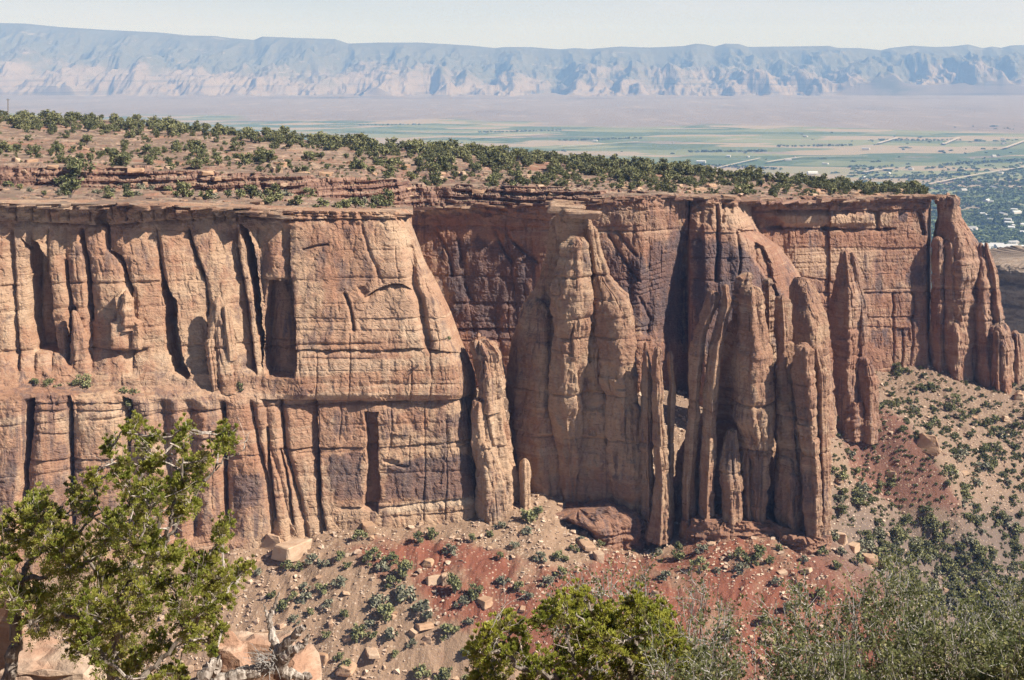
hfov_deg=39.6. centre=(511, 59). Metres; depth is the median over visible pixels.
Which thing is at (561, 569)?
juniper bush
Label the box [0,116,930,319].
mesa top
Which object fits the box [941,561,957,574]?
slope bush
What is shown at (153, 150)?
juniper tree
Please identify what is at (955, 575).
slope bush
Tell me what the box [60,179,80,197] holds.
juniper bush
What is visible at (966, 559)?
slope bush
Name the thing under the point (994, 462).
slope bush
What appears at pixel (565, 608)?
juniper
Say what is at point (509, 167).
juniper tree
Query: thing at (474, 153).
juniper tree
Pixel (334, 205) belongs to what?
juniper bush
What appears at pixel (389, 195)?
juniper bush
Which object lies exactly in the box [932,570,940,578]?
slope bush
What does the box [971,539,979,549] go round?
slope bush
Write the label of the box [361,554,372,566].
juniper bush
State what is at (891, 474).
boulder
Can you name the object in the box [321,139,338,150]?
juniper tree
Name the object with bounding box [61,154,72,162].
juniper tree
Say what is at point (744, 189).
juniper tree
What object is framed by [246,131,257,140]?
juniper tree
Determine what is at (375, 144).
juniper tree
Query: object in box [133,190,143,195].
grey bush
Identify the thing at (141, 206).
rim boulder
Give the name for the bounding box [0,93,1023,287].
valley floor
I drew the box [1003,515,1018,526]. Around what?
slope bush
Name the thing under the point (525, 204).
rim boulder
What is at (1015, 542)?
slope bush
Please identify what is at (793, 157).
road
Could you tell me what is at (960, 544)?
slope bush
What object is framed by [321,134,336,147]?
juniper tree
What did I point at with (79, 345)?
rock spire
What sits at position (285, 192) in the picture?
grey bush
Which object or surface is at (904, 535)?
slope bush
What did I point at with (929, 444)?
boulder
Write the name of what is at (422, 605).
grey bush
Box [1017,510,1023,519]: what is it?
slope bush
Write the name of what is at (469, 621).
grey bush
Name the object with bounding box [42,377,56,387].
ledge bush
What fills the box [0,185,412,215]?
mesa bench
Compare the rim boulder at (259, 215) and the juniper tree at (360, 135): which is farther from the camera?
the juniper tree at (360, 135)
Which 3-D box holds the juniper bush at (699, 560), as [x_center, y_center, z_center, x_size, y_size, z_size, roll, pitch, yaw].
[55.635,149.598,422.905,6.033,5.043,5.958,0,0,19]
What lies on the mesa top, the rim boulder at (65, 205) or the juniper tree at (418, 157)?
the juniper tree at (418, 157)
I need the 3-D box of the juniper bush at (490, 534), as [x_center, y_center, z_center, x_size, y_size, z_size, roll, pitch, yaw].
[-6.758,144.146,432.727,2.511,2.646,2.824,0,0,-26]
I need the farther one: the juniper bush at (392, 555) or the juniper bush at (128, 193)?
the juniper bush at (128, 193)
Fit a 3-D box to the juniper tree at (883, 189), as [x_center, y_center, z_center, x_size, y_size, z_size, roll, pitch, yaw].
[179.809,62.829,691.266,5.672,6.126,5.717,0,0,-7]
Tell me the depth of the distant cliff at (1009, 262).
894.25 m
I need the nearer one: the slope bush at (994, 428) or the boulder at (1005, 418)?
the slope bush at (994, 428)
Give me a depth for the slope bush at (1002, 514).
573.48 m
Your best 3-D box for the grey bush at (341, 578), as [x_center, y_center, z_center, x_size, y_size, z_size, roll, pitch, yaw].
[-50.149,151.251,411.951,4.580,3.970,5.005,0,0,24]
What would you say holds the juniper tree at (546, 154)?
on the mesa top
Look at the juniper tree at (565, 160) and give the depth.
745.46 m
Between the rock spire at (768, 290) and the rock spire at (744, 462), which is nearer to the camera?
the rock spire at (744, 462)
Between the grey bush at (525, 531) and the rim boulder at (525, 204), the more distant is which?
the rim boulder at (525, 204)
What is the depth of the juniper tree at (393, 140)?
791.49 m
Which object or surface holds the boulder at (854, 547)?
on the talus slope
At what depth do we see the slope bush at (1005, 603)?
541.95 m
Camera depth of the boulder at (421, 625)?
400.87 m
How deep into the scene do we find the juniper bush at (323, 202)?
484.62 m
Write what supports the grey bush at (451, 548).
on the talus slope
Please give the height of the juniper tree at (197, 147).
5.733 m
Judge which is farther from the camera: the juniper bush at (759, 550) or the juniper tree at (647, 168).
the juniper tree at (647, 168)
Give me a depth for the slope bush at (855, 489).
526.24 m
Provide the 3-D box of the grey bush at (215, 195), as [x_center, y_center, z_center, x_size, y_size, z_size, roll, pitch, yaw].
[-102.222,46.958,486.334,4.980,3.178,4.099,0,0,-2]
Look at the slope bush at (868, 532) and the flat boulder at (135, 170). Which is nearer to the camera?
the slope bush at (868, 532)
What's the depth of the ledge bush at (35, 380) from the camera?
423.06 m
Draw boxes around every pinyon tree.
[395,556,414,580]
[413,530,423,543]
[446,572,461,593]
[466,581,484,600]
[468,533,476,541]
[531,504,542,519]
[671,541,685,561]
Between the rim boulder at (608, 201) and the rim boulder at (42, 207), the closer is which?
the rim boulder at (42, 207)
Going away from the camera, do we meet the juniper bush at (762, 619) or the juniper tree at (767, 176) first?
the juniper bush at (762, 619)
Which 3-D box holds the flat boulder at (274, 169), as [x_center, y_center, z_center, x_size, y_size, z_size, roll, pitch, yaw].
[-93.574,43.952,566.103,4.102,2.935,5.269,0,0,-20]
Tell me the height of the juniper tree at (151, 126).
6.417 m
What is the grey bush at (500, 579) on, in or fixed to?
on the talus slope
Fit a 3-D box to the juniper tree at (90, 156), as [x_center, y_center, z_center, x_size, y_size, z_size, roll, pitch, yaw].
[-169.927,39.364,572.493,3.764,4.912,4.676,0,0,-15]
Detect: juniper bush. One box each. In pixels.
[2,180,14,187]
[16,183,23,189]
[53,175,67,187]
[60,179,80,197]
[64,156,96,185]
[102,185,114,198]
[121,183,133,196]
[163,185,172,190]
[172,191,180,196]
[174,180,191,196]
[185,189,194,197]
[198,188,213,198]
[223,189,232,197]
[234,189,245,198]
[243,183,259,198]
[260,188,274,203]
[266,589,276,598]
[268,183,283,200]
[275,599,288,611]
[280,559,292,570]
[288,194,303,205]
[288,590,297,599]
[293,560,305,570]
[300,187,316,197]
[307,607,313,615]
[312,197,328,206]
[314,582,327,594]
[321,630,331,638]
[331,201,340,207]
[333,652,343,660]
[334,550,344,560]
[337,198,351,207]
[338,658,351,668]
[339,609,348,619]
[343,561,351,568]
[349,196,364,208]
[350,622,368,642]
[352,529,367,541]
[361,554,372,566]
[365,545,381,559]
[367,202,375,207]
[367,631,377,639]
[368,193,387,206]
[376,602,394,623]
[380,188,395,206]
[381,551,398,565]
[384,574,400,588]
[390,649,398,657]
[396,592,406,602]
[412,663,431,679]
[426,527,438,539]
[434,666,452,679]
[439,623,459,640]
[459,648,470,659]
[459,674,469,679]
[487,531,493,537]
[495,551,503,558]
[512,581,524,593]
[520,508,535,523]
[550,549,568,560]
[553,565,567,578]
[569,544,579,552]
[596,539,604,547]
[688,556,708,571]
[725,625,737,638]
[728,546,746,559]
[744,555,759,565]
[751,544,765,559]
[757,613,772,623]
[765,555,775,563]
[775,544,782,550]
[814,587,825,599]
[816,545,828,555]
[832,560,841,569]
[849,553,863,564]
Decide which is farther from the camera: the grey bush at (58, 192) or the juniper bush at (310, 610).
the grey bush at (58, 192)
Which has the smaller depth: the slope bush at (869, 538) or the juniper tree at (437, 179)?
the slope bush at (869, 538)
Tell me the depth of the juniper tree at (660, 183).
609.53 m
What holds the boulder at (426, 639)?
on the talus slope
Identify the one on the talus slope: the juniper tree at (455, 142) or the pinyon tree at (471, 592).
the pinyon tree at (471, 592)
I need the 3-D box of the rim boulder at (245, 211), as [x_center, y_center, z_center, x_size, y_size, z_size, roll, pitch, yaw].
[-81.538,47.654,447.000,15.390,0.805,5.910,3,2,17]
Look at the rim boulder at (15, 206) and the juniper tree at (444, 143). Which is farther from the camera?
the juniper tree at (444, 143)
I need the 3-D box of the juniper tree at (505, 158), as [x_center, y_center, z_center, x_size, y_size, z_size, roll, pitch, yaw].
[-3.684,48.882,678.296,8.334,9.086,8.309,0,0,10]
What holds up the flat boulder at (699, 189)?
on the mesa top
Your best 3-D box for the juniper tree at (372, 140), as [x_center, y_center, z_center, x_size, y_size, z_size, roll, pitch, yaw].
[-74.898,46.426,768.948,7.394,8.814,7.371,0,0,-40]
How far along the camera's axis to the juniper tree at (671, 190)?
593.48 m
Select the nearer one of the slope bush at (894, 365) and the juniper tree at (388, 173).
the juniper tree at (388, 173)
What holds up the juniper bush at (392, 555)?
on the talus slope
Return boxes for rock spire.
[69,310,88,365]
[119,290,134,331]
[204,338,217,390]
[207,297,241,394]
[469,336,519,524]
[505,199,646,550]
[519,458,530,509]
[638,342,654,545]
[643,346,672,545]
[666,351,675,538]
[678,290,720,540]
[698,284,731,518]
[719,284,775,532]
[726,272,753,437]
[762,278,776,424]
[773,295,803,525]
[775,342,823,538]
[812,345,831,545]
[828,250,881,444]
[928,193,979,381]
[973,242,1004,386]
[989,322,1023,394]
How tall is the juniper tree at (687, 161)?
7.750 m
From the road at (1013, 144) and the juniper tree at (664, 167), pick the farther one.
the road at (1013, 144)
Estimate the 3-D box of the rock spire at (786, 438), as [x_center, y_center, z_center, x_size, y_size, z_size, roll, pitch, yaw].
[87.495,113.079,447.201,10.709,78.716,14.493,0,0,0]
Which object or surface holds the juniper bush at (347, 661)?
on the talus slope
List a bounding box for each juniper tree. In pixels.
[0,140,14,151]
[1,114,12,120]
[6,115,15,126]
[13,116,23,128]
[17,118,30,128]
[19,112,32,118]
[24,144,33,154]
[25,115,36,122]
[31,118,42,129]
[32,144,41,151]
[38,109,50,119]
[45,115,56,127]
[46,123,56,132]
[48,111,61,115]
[53,116,62,124]
[53,151,64,162]
[54,144,62,153]
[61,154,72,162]
[64,115,77,126]
[67,112,80,120]
[78,113,91,123]
[79,134,93,144]
[81,120,93,131]
[85,152,94,160]
[95,115,104,126]
[97,124,110,133]
[107,149,123,165]
[109,112,118,120]
[109,116,115,123]
[112,118,126,129]
[117,154,130,164]
[124,120,137,128]
[124,128,136,137]
[125,117,136,122]
[131,113,142,122]
[140,144,151,154]
[144,115,158,124]
[147,123,156,129]
[149,147,161,155]
[155,123,161,131]
[160,116,171,123]
[161,122,174,133]
[168,125,176,133]
[171,139,182,150]
[172,142,181,152]
[174,125,185,135]
[177,122,185,131]
[188,144,205,151]
[190,157,202,169]
[193,139,201,148]
[194,151,209,162]
[213,125,222,134]
[213,155,223,165]
[220,127,227,134]
[226,126,235,134]
[230,141,241,151]
[235,131,244,139]
[236,152,253,164]
[240,127,254,133]
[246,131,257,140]
[251,150,261,160]
[259,148,277,162]
[260,126,272,134]
[273,131,285,139]
[281,126,291,135]
[284,132,298,143]
[300,150,314,161]
[307,132,320,138]
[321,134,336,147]
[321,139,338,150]
[335,137,341,148]
[348,134,362,146]
[351,140,357,150]
[351,155,367,168]
[354,133,363,140]
[358,136,371,145]
[359,139,369,149]
[368,140,380,149]
[370,138,378,150]
[371,149,379,156]
[378,146,388,156]
[382,165,394,177]
[384,137,398,147]
[387,157,397,166]
[406,141,419,153]
[406,171,416,180]
[413,141,426,153]
[413,155,422,164]
[423,160,439,172]
[425,143,436,150]
[425,157,435,162]
[426,170,442,185]
[433,161,441,171]
[435,154,449,165]
[441,162,450,171]
[442,139,454,147]
[445,144,457,153]
[445,151,451,161]
[447,155,455,163]
[448,137,460,146]
[451,146,463,158]
[462,150,472,162]
[463,141,477,151]
[471,164,482,172]
[472,143,478,155]
[477,144,487,149]
[486,174,499,185]
[490,147,502,156]
[495,153,511,169]
[499,144,510,152]
[503,165,513,172]
[503,169,523,185]
[512,149,524,160]
[532,152,544,163]
[537,171,551,181]
[542,152,549,161]
[547,156,559,167]
[549,150,558,158]
[552,178,562,185]
[556,156,564,165]
[563,156,571,165]
[569,154,582,161]
[573,159,583,164]
[577,153,589,160]
[580,165,592,174]
[582,152,592,157]
[590,164,600,175]
[597,167,607,177]
[598,155,606,166]
[604,159,613,167]
[605,166,617,173]
[610,154,619,160]
[612,170,622,179]
[615,158,627,166]
[615,178,624,188]
[623,166,638,181]
[628,155,644,166]
[630,173,643,186]
[632,161,640,167]
[639,164,653,172]
[641,164,651,175]
[644,157,654,163]
[644,175,652,183]
[649,173,656,182]
[654,180,664,189]
[658,162,671,172]
[661,173,671,184]
[662,170,670,179]
[667,184,676,192]
[671,174,687,183]
[672,165,685,173]
[673,162,687,174]
[683,159,691,165]
[684,165,695,174]
[694,164,702,176]
[733,169,750,178]
[734,184,749,194]
[744,165,755,176]
[754,167,765,178]
[764,172,771,181]
[783,179,793,187]
[795,171,808,178]
[818,173,830,181]
[826,184,836,194]
[835,175,846,184]
[862,182,870,188]
[871,181,879,192]
[878,184,887,192]
[908,180,920,186]
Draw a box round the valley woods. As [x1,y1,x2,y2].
[359,123,1023,248]
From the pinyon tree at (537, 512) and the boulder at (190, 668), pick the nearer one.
the boulder at (190, 668)
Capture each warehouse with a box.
[982,243,997,247]
[995,244,1012,247]
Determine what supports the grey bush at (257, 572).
on the talus slope
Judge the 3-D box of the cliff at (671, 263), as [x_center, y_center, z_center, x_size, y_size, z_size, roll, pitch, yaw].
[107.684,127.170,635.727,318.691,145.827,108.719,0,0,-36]
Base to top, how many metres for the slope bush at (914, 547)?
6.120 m
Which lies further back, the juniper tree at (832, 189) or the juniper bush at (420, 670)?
the juniper tree at (832, 189)
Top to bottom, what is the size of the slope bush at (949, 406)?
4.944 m
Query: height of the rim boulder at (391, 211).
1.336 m
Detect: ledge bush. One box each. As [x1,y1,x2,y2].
[29,378,39,384]
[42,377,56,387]
[72,373,91,387]
[115,386,139,409]
[236,381,243,391]
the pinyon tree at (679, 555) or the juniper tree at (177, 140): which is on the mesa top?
the juniper tree at (177, 140)
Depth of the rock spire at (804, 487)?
436.06 m
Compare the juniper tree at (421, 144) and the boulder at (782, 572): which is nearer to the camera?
the boulder at (782, 572)
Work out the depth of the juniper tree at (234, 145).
683.11 m
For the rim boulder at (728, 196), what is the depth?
579.86 m
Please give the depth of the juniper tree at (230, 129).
836.62 m
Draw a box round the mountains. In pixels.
[0,23,1023,97]
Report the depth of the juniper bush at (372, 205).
486.72 m
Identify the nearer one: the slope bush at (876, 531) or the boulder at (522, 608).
the boulder at (522, 608)
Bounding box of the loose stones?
[39,366,1023,679]
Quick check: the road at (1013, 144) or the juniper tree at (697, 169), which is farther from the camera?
the road at (1013, 144)
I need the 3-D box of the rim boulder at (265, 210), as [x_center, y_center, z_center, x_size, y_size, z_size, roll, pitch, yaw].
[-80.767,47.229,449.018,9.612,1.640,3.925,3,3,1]
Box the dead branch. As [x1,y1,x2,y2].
[189,592,312,679]
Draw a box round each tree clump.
[957,178,970,181]
[977,233,991,238]
[978,187,996,189]
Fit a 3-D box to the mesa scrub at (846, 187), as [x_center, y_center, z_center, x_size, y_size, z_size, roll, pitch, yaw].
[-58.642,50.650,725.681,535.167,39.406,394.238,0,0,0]
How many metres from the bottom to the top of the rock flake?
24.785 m
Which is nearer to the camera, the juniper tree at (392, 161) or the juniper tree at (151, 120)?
the juniper tree at (392, 161)
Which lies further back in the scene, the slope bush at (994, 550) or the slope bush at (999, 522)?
the slope bush at (999, 522)
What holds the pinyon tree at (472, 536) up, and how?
on the talus slope
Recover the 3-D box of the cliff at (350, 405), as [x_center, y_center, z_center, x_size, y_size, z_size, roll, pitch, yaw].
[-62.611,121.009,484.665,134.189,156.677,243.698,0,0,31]
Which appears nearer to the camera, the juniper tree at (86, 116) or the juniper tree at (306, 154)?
the juniper tree at (306, 154)
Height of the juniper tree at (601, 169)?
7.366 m
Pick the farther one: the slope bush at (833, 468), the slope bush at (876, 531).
the slope bush at (833, 468)
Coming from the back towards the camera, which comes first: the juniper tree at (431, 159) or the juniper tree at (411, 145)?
the juniper tree at (411, 145)
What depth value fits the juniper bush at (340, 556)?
421.11 m
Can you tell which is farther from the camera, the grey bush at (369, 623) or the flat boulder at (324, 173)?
the flat boulder at (324, 173)
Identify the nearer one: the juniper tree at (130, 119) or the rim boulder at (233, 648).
the rim boulder at (233, 648)
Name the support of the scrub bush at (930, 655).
on the rim ground
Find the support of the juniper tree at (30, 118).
on the mesa top
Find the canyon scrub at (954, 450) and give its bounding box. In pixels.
[831,366,1023,642]
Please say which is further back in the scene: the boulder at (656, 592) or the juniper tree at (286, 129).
the juniper tree at (286, 129)
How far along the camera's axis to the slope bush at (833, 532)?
502.70 m
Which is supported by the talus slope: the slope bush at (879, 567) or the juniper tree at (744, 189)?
the slope bush at (879, 567)
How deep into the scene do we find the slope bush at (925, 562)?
537.71 m
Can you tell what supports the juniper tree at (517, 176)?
on the mesa top
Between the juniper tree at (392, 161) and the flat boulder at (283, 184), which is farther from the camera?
the juniper tree at (392, 161)
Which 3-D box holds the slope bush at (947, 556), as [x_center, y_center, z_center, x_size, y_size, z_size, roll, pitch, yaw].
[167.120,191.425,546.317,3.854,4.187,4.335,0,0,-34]
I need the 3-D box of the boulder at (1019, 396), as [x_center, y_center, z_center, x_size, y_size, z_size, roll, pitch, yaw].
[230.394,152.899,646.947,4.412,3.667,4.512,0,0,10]
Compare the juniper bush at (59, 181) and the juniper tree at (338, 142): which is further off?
the juniper tree at (338, 142)
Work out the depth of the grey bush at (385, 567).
416.86 m
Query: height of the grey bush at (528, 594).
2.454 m
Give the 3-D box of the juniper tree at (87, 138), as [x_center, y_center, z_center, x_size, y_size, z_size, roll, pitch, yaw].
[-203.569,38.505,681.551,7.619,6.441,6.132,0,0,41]
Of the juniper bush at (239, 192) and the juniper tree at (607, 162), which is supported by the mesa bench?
the juniper bush at (239, 192)
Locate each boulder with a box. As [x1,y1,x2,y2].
[0,583,39,669]
[0,636,105,679]
[5,205,24,207]
[11,158,20,161]
[24,159,38,162]
[35,206,50,208]
[46,165,58,168]
[50,207,69,209]
[59,203,70,206]
[77,204,108,206]
[79,207,96,209]
[97,672,153,679]
[115,202,128,205]
[127,168,144,172]
[133,204,149,208]
[136,207,150,210]
[145,203,169,209]
[161,191,172,194]
[185,665,193,671]
[190,206,207,209]
[193,196,202,199]
[198,170,214,175]
[208,207,227,211]
[209,630,251,672]
[211,176,220,180]
[227,209,269,213]
[228,205,256,208]
[234,630,294,679]
[241,206,270,212]
[249,213,266,216]
[250,201,263,204]
[260,533,280,549]
[262,215,295,219]
[267,213,282,215]
[269,209,292,212]
[271,167,282,172]
[271,538,311,562]
[273,162,286,166]
[275,644,321,679]
[276,623,284,628]
[280,183,287,186]
[318,172,333,176]
[319,652,327,665]
[328,619,332,627]
[335,661,356,676]
[342,591,350,595]
[342,634,350,642]
[362,521,374,533]
[365,647,379,658]
[380,210,395,213]
[409,628,418,637]
[415,621,433,630]
[422,558,433,567]
[422,635,431,643]
[426,575,441,585]
[441,572,448,585]
[460,206,471,208]
[472,189,485,193]
[474,202,488,204]
[477,595,492,609]
[519,202,532,205]
[519,605,524,611]
[577,197,588,199]
[577,537,595,551]
[592,549,603,563]
[603,199,614,202]
[613,198,644,199]
[650,590,659,597]
[688,195,704,197]
[694,187,705,190]
[707,541,715,545]
[721,194,737,197]
[740,200,756,202]
[760,633,773,644]
[762,198,776,200]
[777,569,787,575]
[800,567,812,573]
[835,478,843,482]
[836,532,847,545]
[848,542,859,553]
[850,191,860,194]
[862,550,877,566]
[886,471,895,478]
[887,195,904,196]
[910,194,942,196]
[917,433,940,455]
[962,470,968,475]
[1001,415,1009,421]
[1014,392,1023,399]
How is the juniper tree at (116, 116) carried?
on the mesa top
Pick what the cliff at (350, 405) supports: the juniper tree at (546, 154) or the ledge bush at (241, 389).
the ledge bush at (241, 389)
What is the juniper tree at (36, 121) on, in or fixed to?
on the mesa top
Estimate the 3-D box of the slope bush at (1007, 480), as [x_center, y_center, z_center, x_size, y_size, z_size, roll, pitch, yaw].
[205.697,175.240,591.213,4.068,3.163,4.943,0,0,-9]
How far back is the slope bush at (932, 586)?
530.04 m
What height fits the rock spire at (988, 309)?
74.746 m
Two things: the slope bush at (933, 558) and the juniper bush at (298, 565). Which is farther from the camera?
the slope bush at (933, 558)
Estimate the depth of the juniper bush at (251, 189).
504.56 m
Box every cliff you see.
[0,199,476,583]
[411,194,931,406]
[990,245,1023,333]
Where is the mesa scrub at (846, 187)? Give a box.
[0,110,928,196]
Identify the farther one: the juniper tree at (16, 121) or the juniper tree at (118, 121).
the juniper tree at (118, 121)
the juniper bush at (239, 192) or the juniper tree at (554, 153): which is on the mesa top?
the juniper tree at (554, 153)
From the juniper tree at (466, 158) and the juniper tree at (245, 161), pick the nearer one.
the juniper tree at (245, 161)
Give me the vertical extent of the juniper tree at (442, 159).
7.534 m
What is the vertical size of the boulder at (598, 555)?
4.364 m
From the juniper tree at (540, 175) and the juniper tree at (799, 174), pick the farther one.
the juniper tree at (799, 174)
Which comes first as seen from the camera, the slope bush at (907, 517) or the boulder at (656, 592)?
the boulder at (656, 592)
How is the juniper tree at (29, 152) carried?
on the mesa top
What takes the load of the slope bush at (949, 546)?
on the talus slope
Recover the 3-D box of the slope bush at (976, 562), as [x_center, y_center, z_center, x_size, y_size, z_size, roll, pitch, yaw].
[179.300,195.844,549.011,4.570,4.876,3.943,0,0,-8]
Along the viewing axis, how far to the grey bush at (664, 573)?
419.13 m
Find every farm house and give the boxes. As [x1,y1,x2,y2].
[696,160,705,162]
[807,171,817,173]
[1010,210,1021,213]
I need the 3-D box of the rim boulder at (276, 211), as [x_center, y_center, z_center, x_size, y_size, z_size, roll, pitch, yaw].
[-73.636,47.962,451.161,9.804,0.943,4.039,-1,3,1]
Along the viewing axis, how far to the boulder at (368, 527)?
434.17 m
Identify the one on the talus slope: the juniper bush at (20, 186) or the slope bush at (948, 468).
the slope bush at (948, 468)
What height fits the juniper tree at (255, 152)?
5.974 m
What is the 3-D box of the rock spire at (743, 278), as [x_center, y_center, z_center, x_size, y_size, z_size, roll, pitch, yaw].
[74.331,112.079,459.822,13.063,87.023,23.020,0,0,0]
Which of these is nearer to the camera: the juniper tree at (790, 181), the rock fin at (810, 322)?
the rock fin at (810, 322)
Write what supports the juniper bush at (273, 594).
on the talus slope
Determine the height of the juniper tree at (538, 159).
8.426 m
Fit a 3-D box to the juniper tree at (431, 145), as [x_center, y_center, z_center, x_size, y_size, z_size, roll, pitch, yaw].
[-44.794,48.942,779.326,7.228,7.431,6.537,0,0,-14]
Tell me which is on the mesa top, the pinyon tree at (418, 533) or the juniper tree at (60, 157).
the juniper tree at (60, 157)
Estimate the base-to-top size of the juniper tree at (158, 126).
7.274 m
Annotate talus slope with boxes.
[39,333,1023,679]
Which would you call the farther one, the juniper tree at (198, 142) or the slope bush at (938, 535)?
the juniper tree at (198, 142)
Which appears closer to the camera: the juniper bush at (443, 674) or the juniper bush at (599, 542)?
the juniper bush at (443, 674)
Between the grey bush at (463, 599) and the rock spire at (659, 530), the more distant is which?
the rock spire at (659, 530)
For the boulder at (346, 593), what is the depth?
409.46 m
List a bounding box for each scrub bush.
[535,548,673,679]
[616,561,757,679]
[631,614,747,679]
[670,606,825,679]
[733,562,894,679]
[757,611,929,679]
[818,536,954,679]
[873,570,1008,679]
[942,561,1023,674]
[945,596,1023,679]
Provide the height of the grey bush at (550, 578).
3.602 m
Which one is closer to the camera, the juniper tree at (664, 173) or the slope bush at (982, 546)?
the slope bush at (982, 546)
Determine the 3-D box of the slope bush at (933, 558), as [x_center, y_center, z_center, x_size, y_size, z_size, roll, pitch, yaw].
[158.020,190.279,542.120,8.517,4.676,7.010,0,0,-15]
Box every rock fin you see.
[673,326,776,521]
[789,277,837,438]
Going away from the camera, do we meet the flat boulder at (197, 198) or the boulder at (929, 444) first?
the flat boulder at (197, 198)
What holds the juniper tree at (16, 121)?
on the mesa top
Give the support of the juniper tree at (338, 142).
on the mesa top
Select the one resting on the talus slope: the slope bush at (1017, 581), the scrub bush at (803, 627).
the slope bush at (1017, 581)
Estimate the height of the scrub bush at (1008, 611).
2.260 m
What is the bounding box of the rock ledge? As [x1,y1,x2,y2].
[686,513,831,554]
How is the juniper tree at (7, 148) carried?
on the mesa top
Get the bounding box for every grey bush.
[54,189,62,195]
[92,189,102,193]
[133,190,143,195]
[136,183,147,189]
[206,193,219,198]
[254,567,262,575]
[278,189,293,195]
[288,614,300,624]
[295,592,311,604]
[298,582,310,591]
[305,553,321,563]
[317,559,329,567]
[322,598,333,607]
[329,575,347,587]
[357,197,369,206]
[363,620,374,628]
[368,592,389,612]
[375,560,390,571]
[383,627,398,638]
[395,584,418,601]
[406,638,417,647]
[410,599,432,618]
[442,543,457,555]
[453,595,469,607]
[462,617,473,624]
[494,521,505,528]
[495,575,511,584]
[510,541,519,548]
[520,525,532,534]
[522,591,533,598]
[533,551,547,561]
[539,575,555,586]
[650,548,662,555]
[657,570,670,580]
[693,543,707,553]
[712,567,721,574]
[734,562,749,574]
[771,576,782,585]
[799,555,808,562]
[837,546,847,555]
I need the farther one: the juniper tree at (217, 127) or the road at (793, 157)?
the road at (793, 157)
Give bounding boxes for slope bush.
[830,466,839,474]
[830,529,839,537]
[834,494,844,501]
[835,470,849,479]
[837,503,848,514]
[840,487,848,494]
[848,451,855,458]
[851,490,864,500]
[852,467,861,474]
[852,485,859,496]
[852,497,868,509]
[856,481,870,490]
[857,539,876,552]
[858,488,869,496]
[864,529,871,537]
[865,536,874,542]
[869,546,881,560]
[873,527,885,537]
[874,518,885,526]
[876,554,891,567]
[876,563,888,573]
[877,480,886,488]
[878,538,887,546]
[879,541,891,548]
[879,546,890,554]
[887,400,895,408]
[887,477,897,487]
[889,527,901,538]
[892,362,901,369]
[897,530,909,541]
[900,513,913,526]
[905,551,914,558]
[906,569,917,578]
[908,404,919,412]
[908,542,922,555]
[909,537,920,546]
[910,565,919,574]
[913,548,926,561]
[918,505,933,515]
[919,516,931,527]
[921,539,933,555]
[921,553,931,566]
[925,421,936,430]
[926,430,937,436]
[926,514,937,522]
[926,582,941,594]
[927,381,935,389]
[927,554,936,564]
[929,415,940,422]
[929,520,941,531]
[931,543,940,552]
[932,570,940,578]
[933,532,943,541]
[940,520,949,527]
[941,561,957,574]
[943,528,953,536]
[943,552,950,560]
[943,562,952,570]
[944,464,957,479]
[944,479,951,487]
[944,543,955,550]
[945,402,955,410]
[945,582,956,590]
[945,595,960,607]
[946,592,956,601]
[947,572,961,580]
[950,579,961,589]
[951,394,960,402]
[953,453,964,461]
[953,598,965,608]
[954,408,966,417]
[955,535,973,545]
[955,541,963,548]
[955,551,970,558]
[955,570,966,579]
[956,588,970,601]
[957,543,966,552]
[958,448,970,455]
[958,552,972,566]
[961,485,973,500]
[962,498,972,506]
[966,573,978,580]
[968,512,975,522]
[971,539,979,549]
[971,566,980,574]
[972,503,982,510]
[972,548,983,557]
[972,560,981,571]
[973,478,983,485]
[974,461,990,471]
[974,519,981,527]
[976,579,989,587]
[978,528,986,534]
[978,545,987,551]
[978,556,989,565]
[981,594,1000,608]
[983,417,993,426]
[984,570,996,578]
[986,575,993,588]
[989,425,998,432]
[989,548,997,556]
[991,414,999,423]
[991,441,1002,450]
[991,460,998,467]
[992,565,1003,574]
[992,610,1013,624]
[993,519,1002,527]
[995,430,1007,438]
[997,510,1007,518]
[1000,597,1011,608]
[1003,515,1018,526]
[1004,477,1012,484]
[1007,564,1016,572]
[1007,578,1018,585]
[1008,524,1022,534]
[1009,494,1020,502]
[1010,539,1018,547]
[1012,534,1019,539]
[1015,543,1023,553]
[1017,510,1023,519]
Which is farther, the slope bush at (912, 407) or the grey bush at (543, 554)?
the slope bush at (912, 407)
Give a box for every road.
[717,158,758,167]
[766,156,818,161]
[931,166,1023,182]
[942,137,960,143]
[1003,140,1023,147]
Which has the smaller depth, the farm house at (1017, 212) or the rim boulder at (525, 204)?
the rim boulder at (525, 204)
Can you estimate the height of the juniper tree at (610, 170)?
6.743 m
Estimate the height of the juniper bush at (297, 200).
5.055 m
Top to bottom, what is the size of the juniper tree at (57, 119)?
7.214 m
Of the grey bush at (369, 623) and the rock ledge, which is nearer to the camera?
the grey bush at (369, 623)
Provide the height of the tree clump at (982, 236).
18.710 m
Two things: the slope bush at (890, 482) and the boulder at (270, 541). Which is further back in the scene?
the slope bush at (890, 482)
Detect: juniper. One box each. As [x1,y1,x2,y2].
[0,409,256,679]
[462,577,700,679]
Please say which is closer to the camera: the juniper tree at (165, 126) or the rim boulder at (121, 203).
the rim boulder at (121, 203)
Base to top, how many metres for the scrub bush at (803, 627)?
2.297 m
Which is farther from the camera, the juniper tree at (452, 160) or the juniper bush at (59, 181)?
the juniper tree at (452, 160)
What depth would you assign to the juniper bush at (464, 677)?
388.43 m
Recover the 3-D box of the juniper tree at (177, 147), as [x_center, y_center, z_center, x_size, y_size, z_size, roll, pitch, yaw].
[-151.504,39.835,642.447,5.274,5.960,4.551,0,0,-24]
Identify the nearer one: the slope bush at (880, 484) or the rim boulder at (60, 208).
the rim boulder at (60, 208)
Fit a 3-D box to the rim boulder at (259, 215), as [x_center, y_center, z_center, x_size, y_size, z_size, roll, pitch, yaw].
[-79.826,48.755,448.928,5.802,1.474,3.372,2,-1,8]
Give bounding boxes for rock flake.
[477,441,509,523]
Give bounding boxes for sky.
[0,0,1023,49]

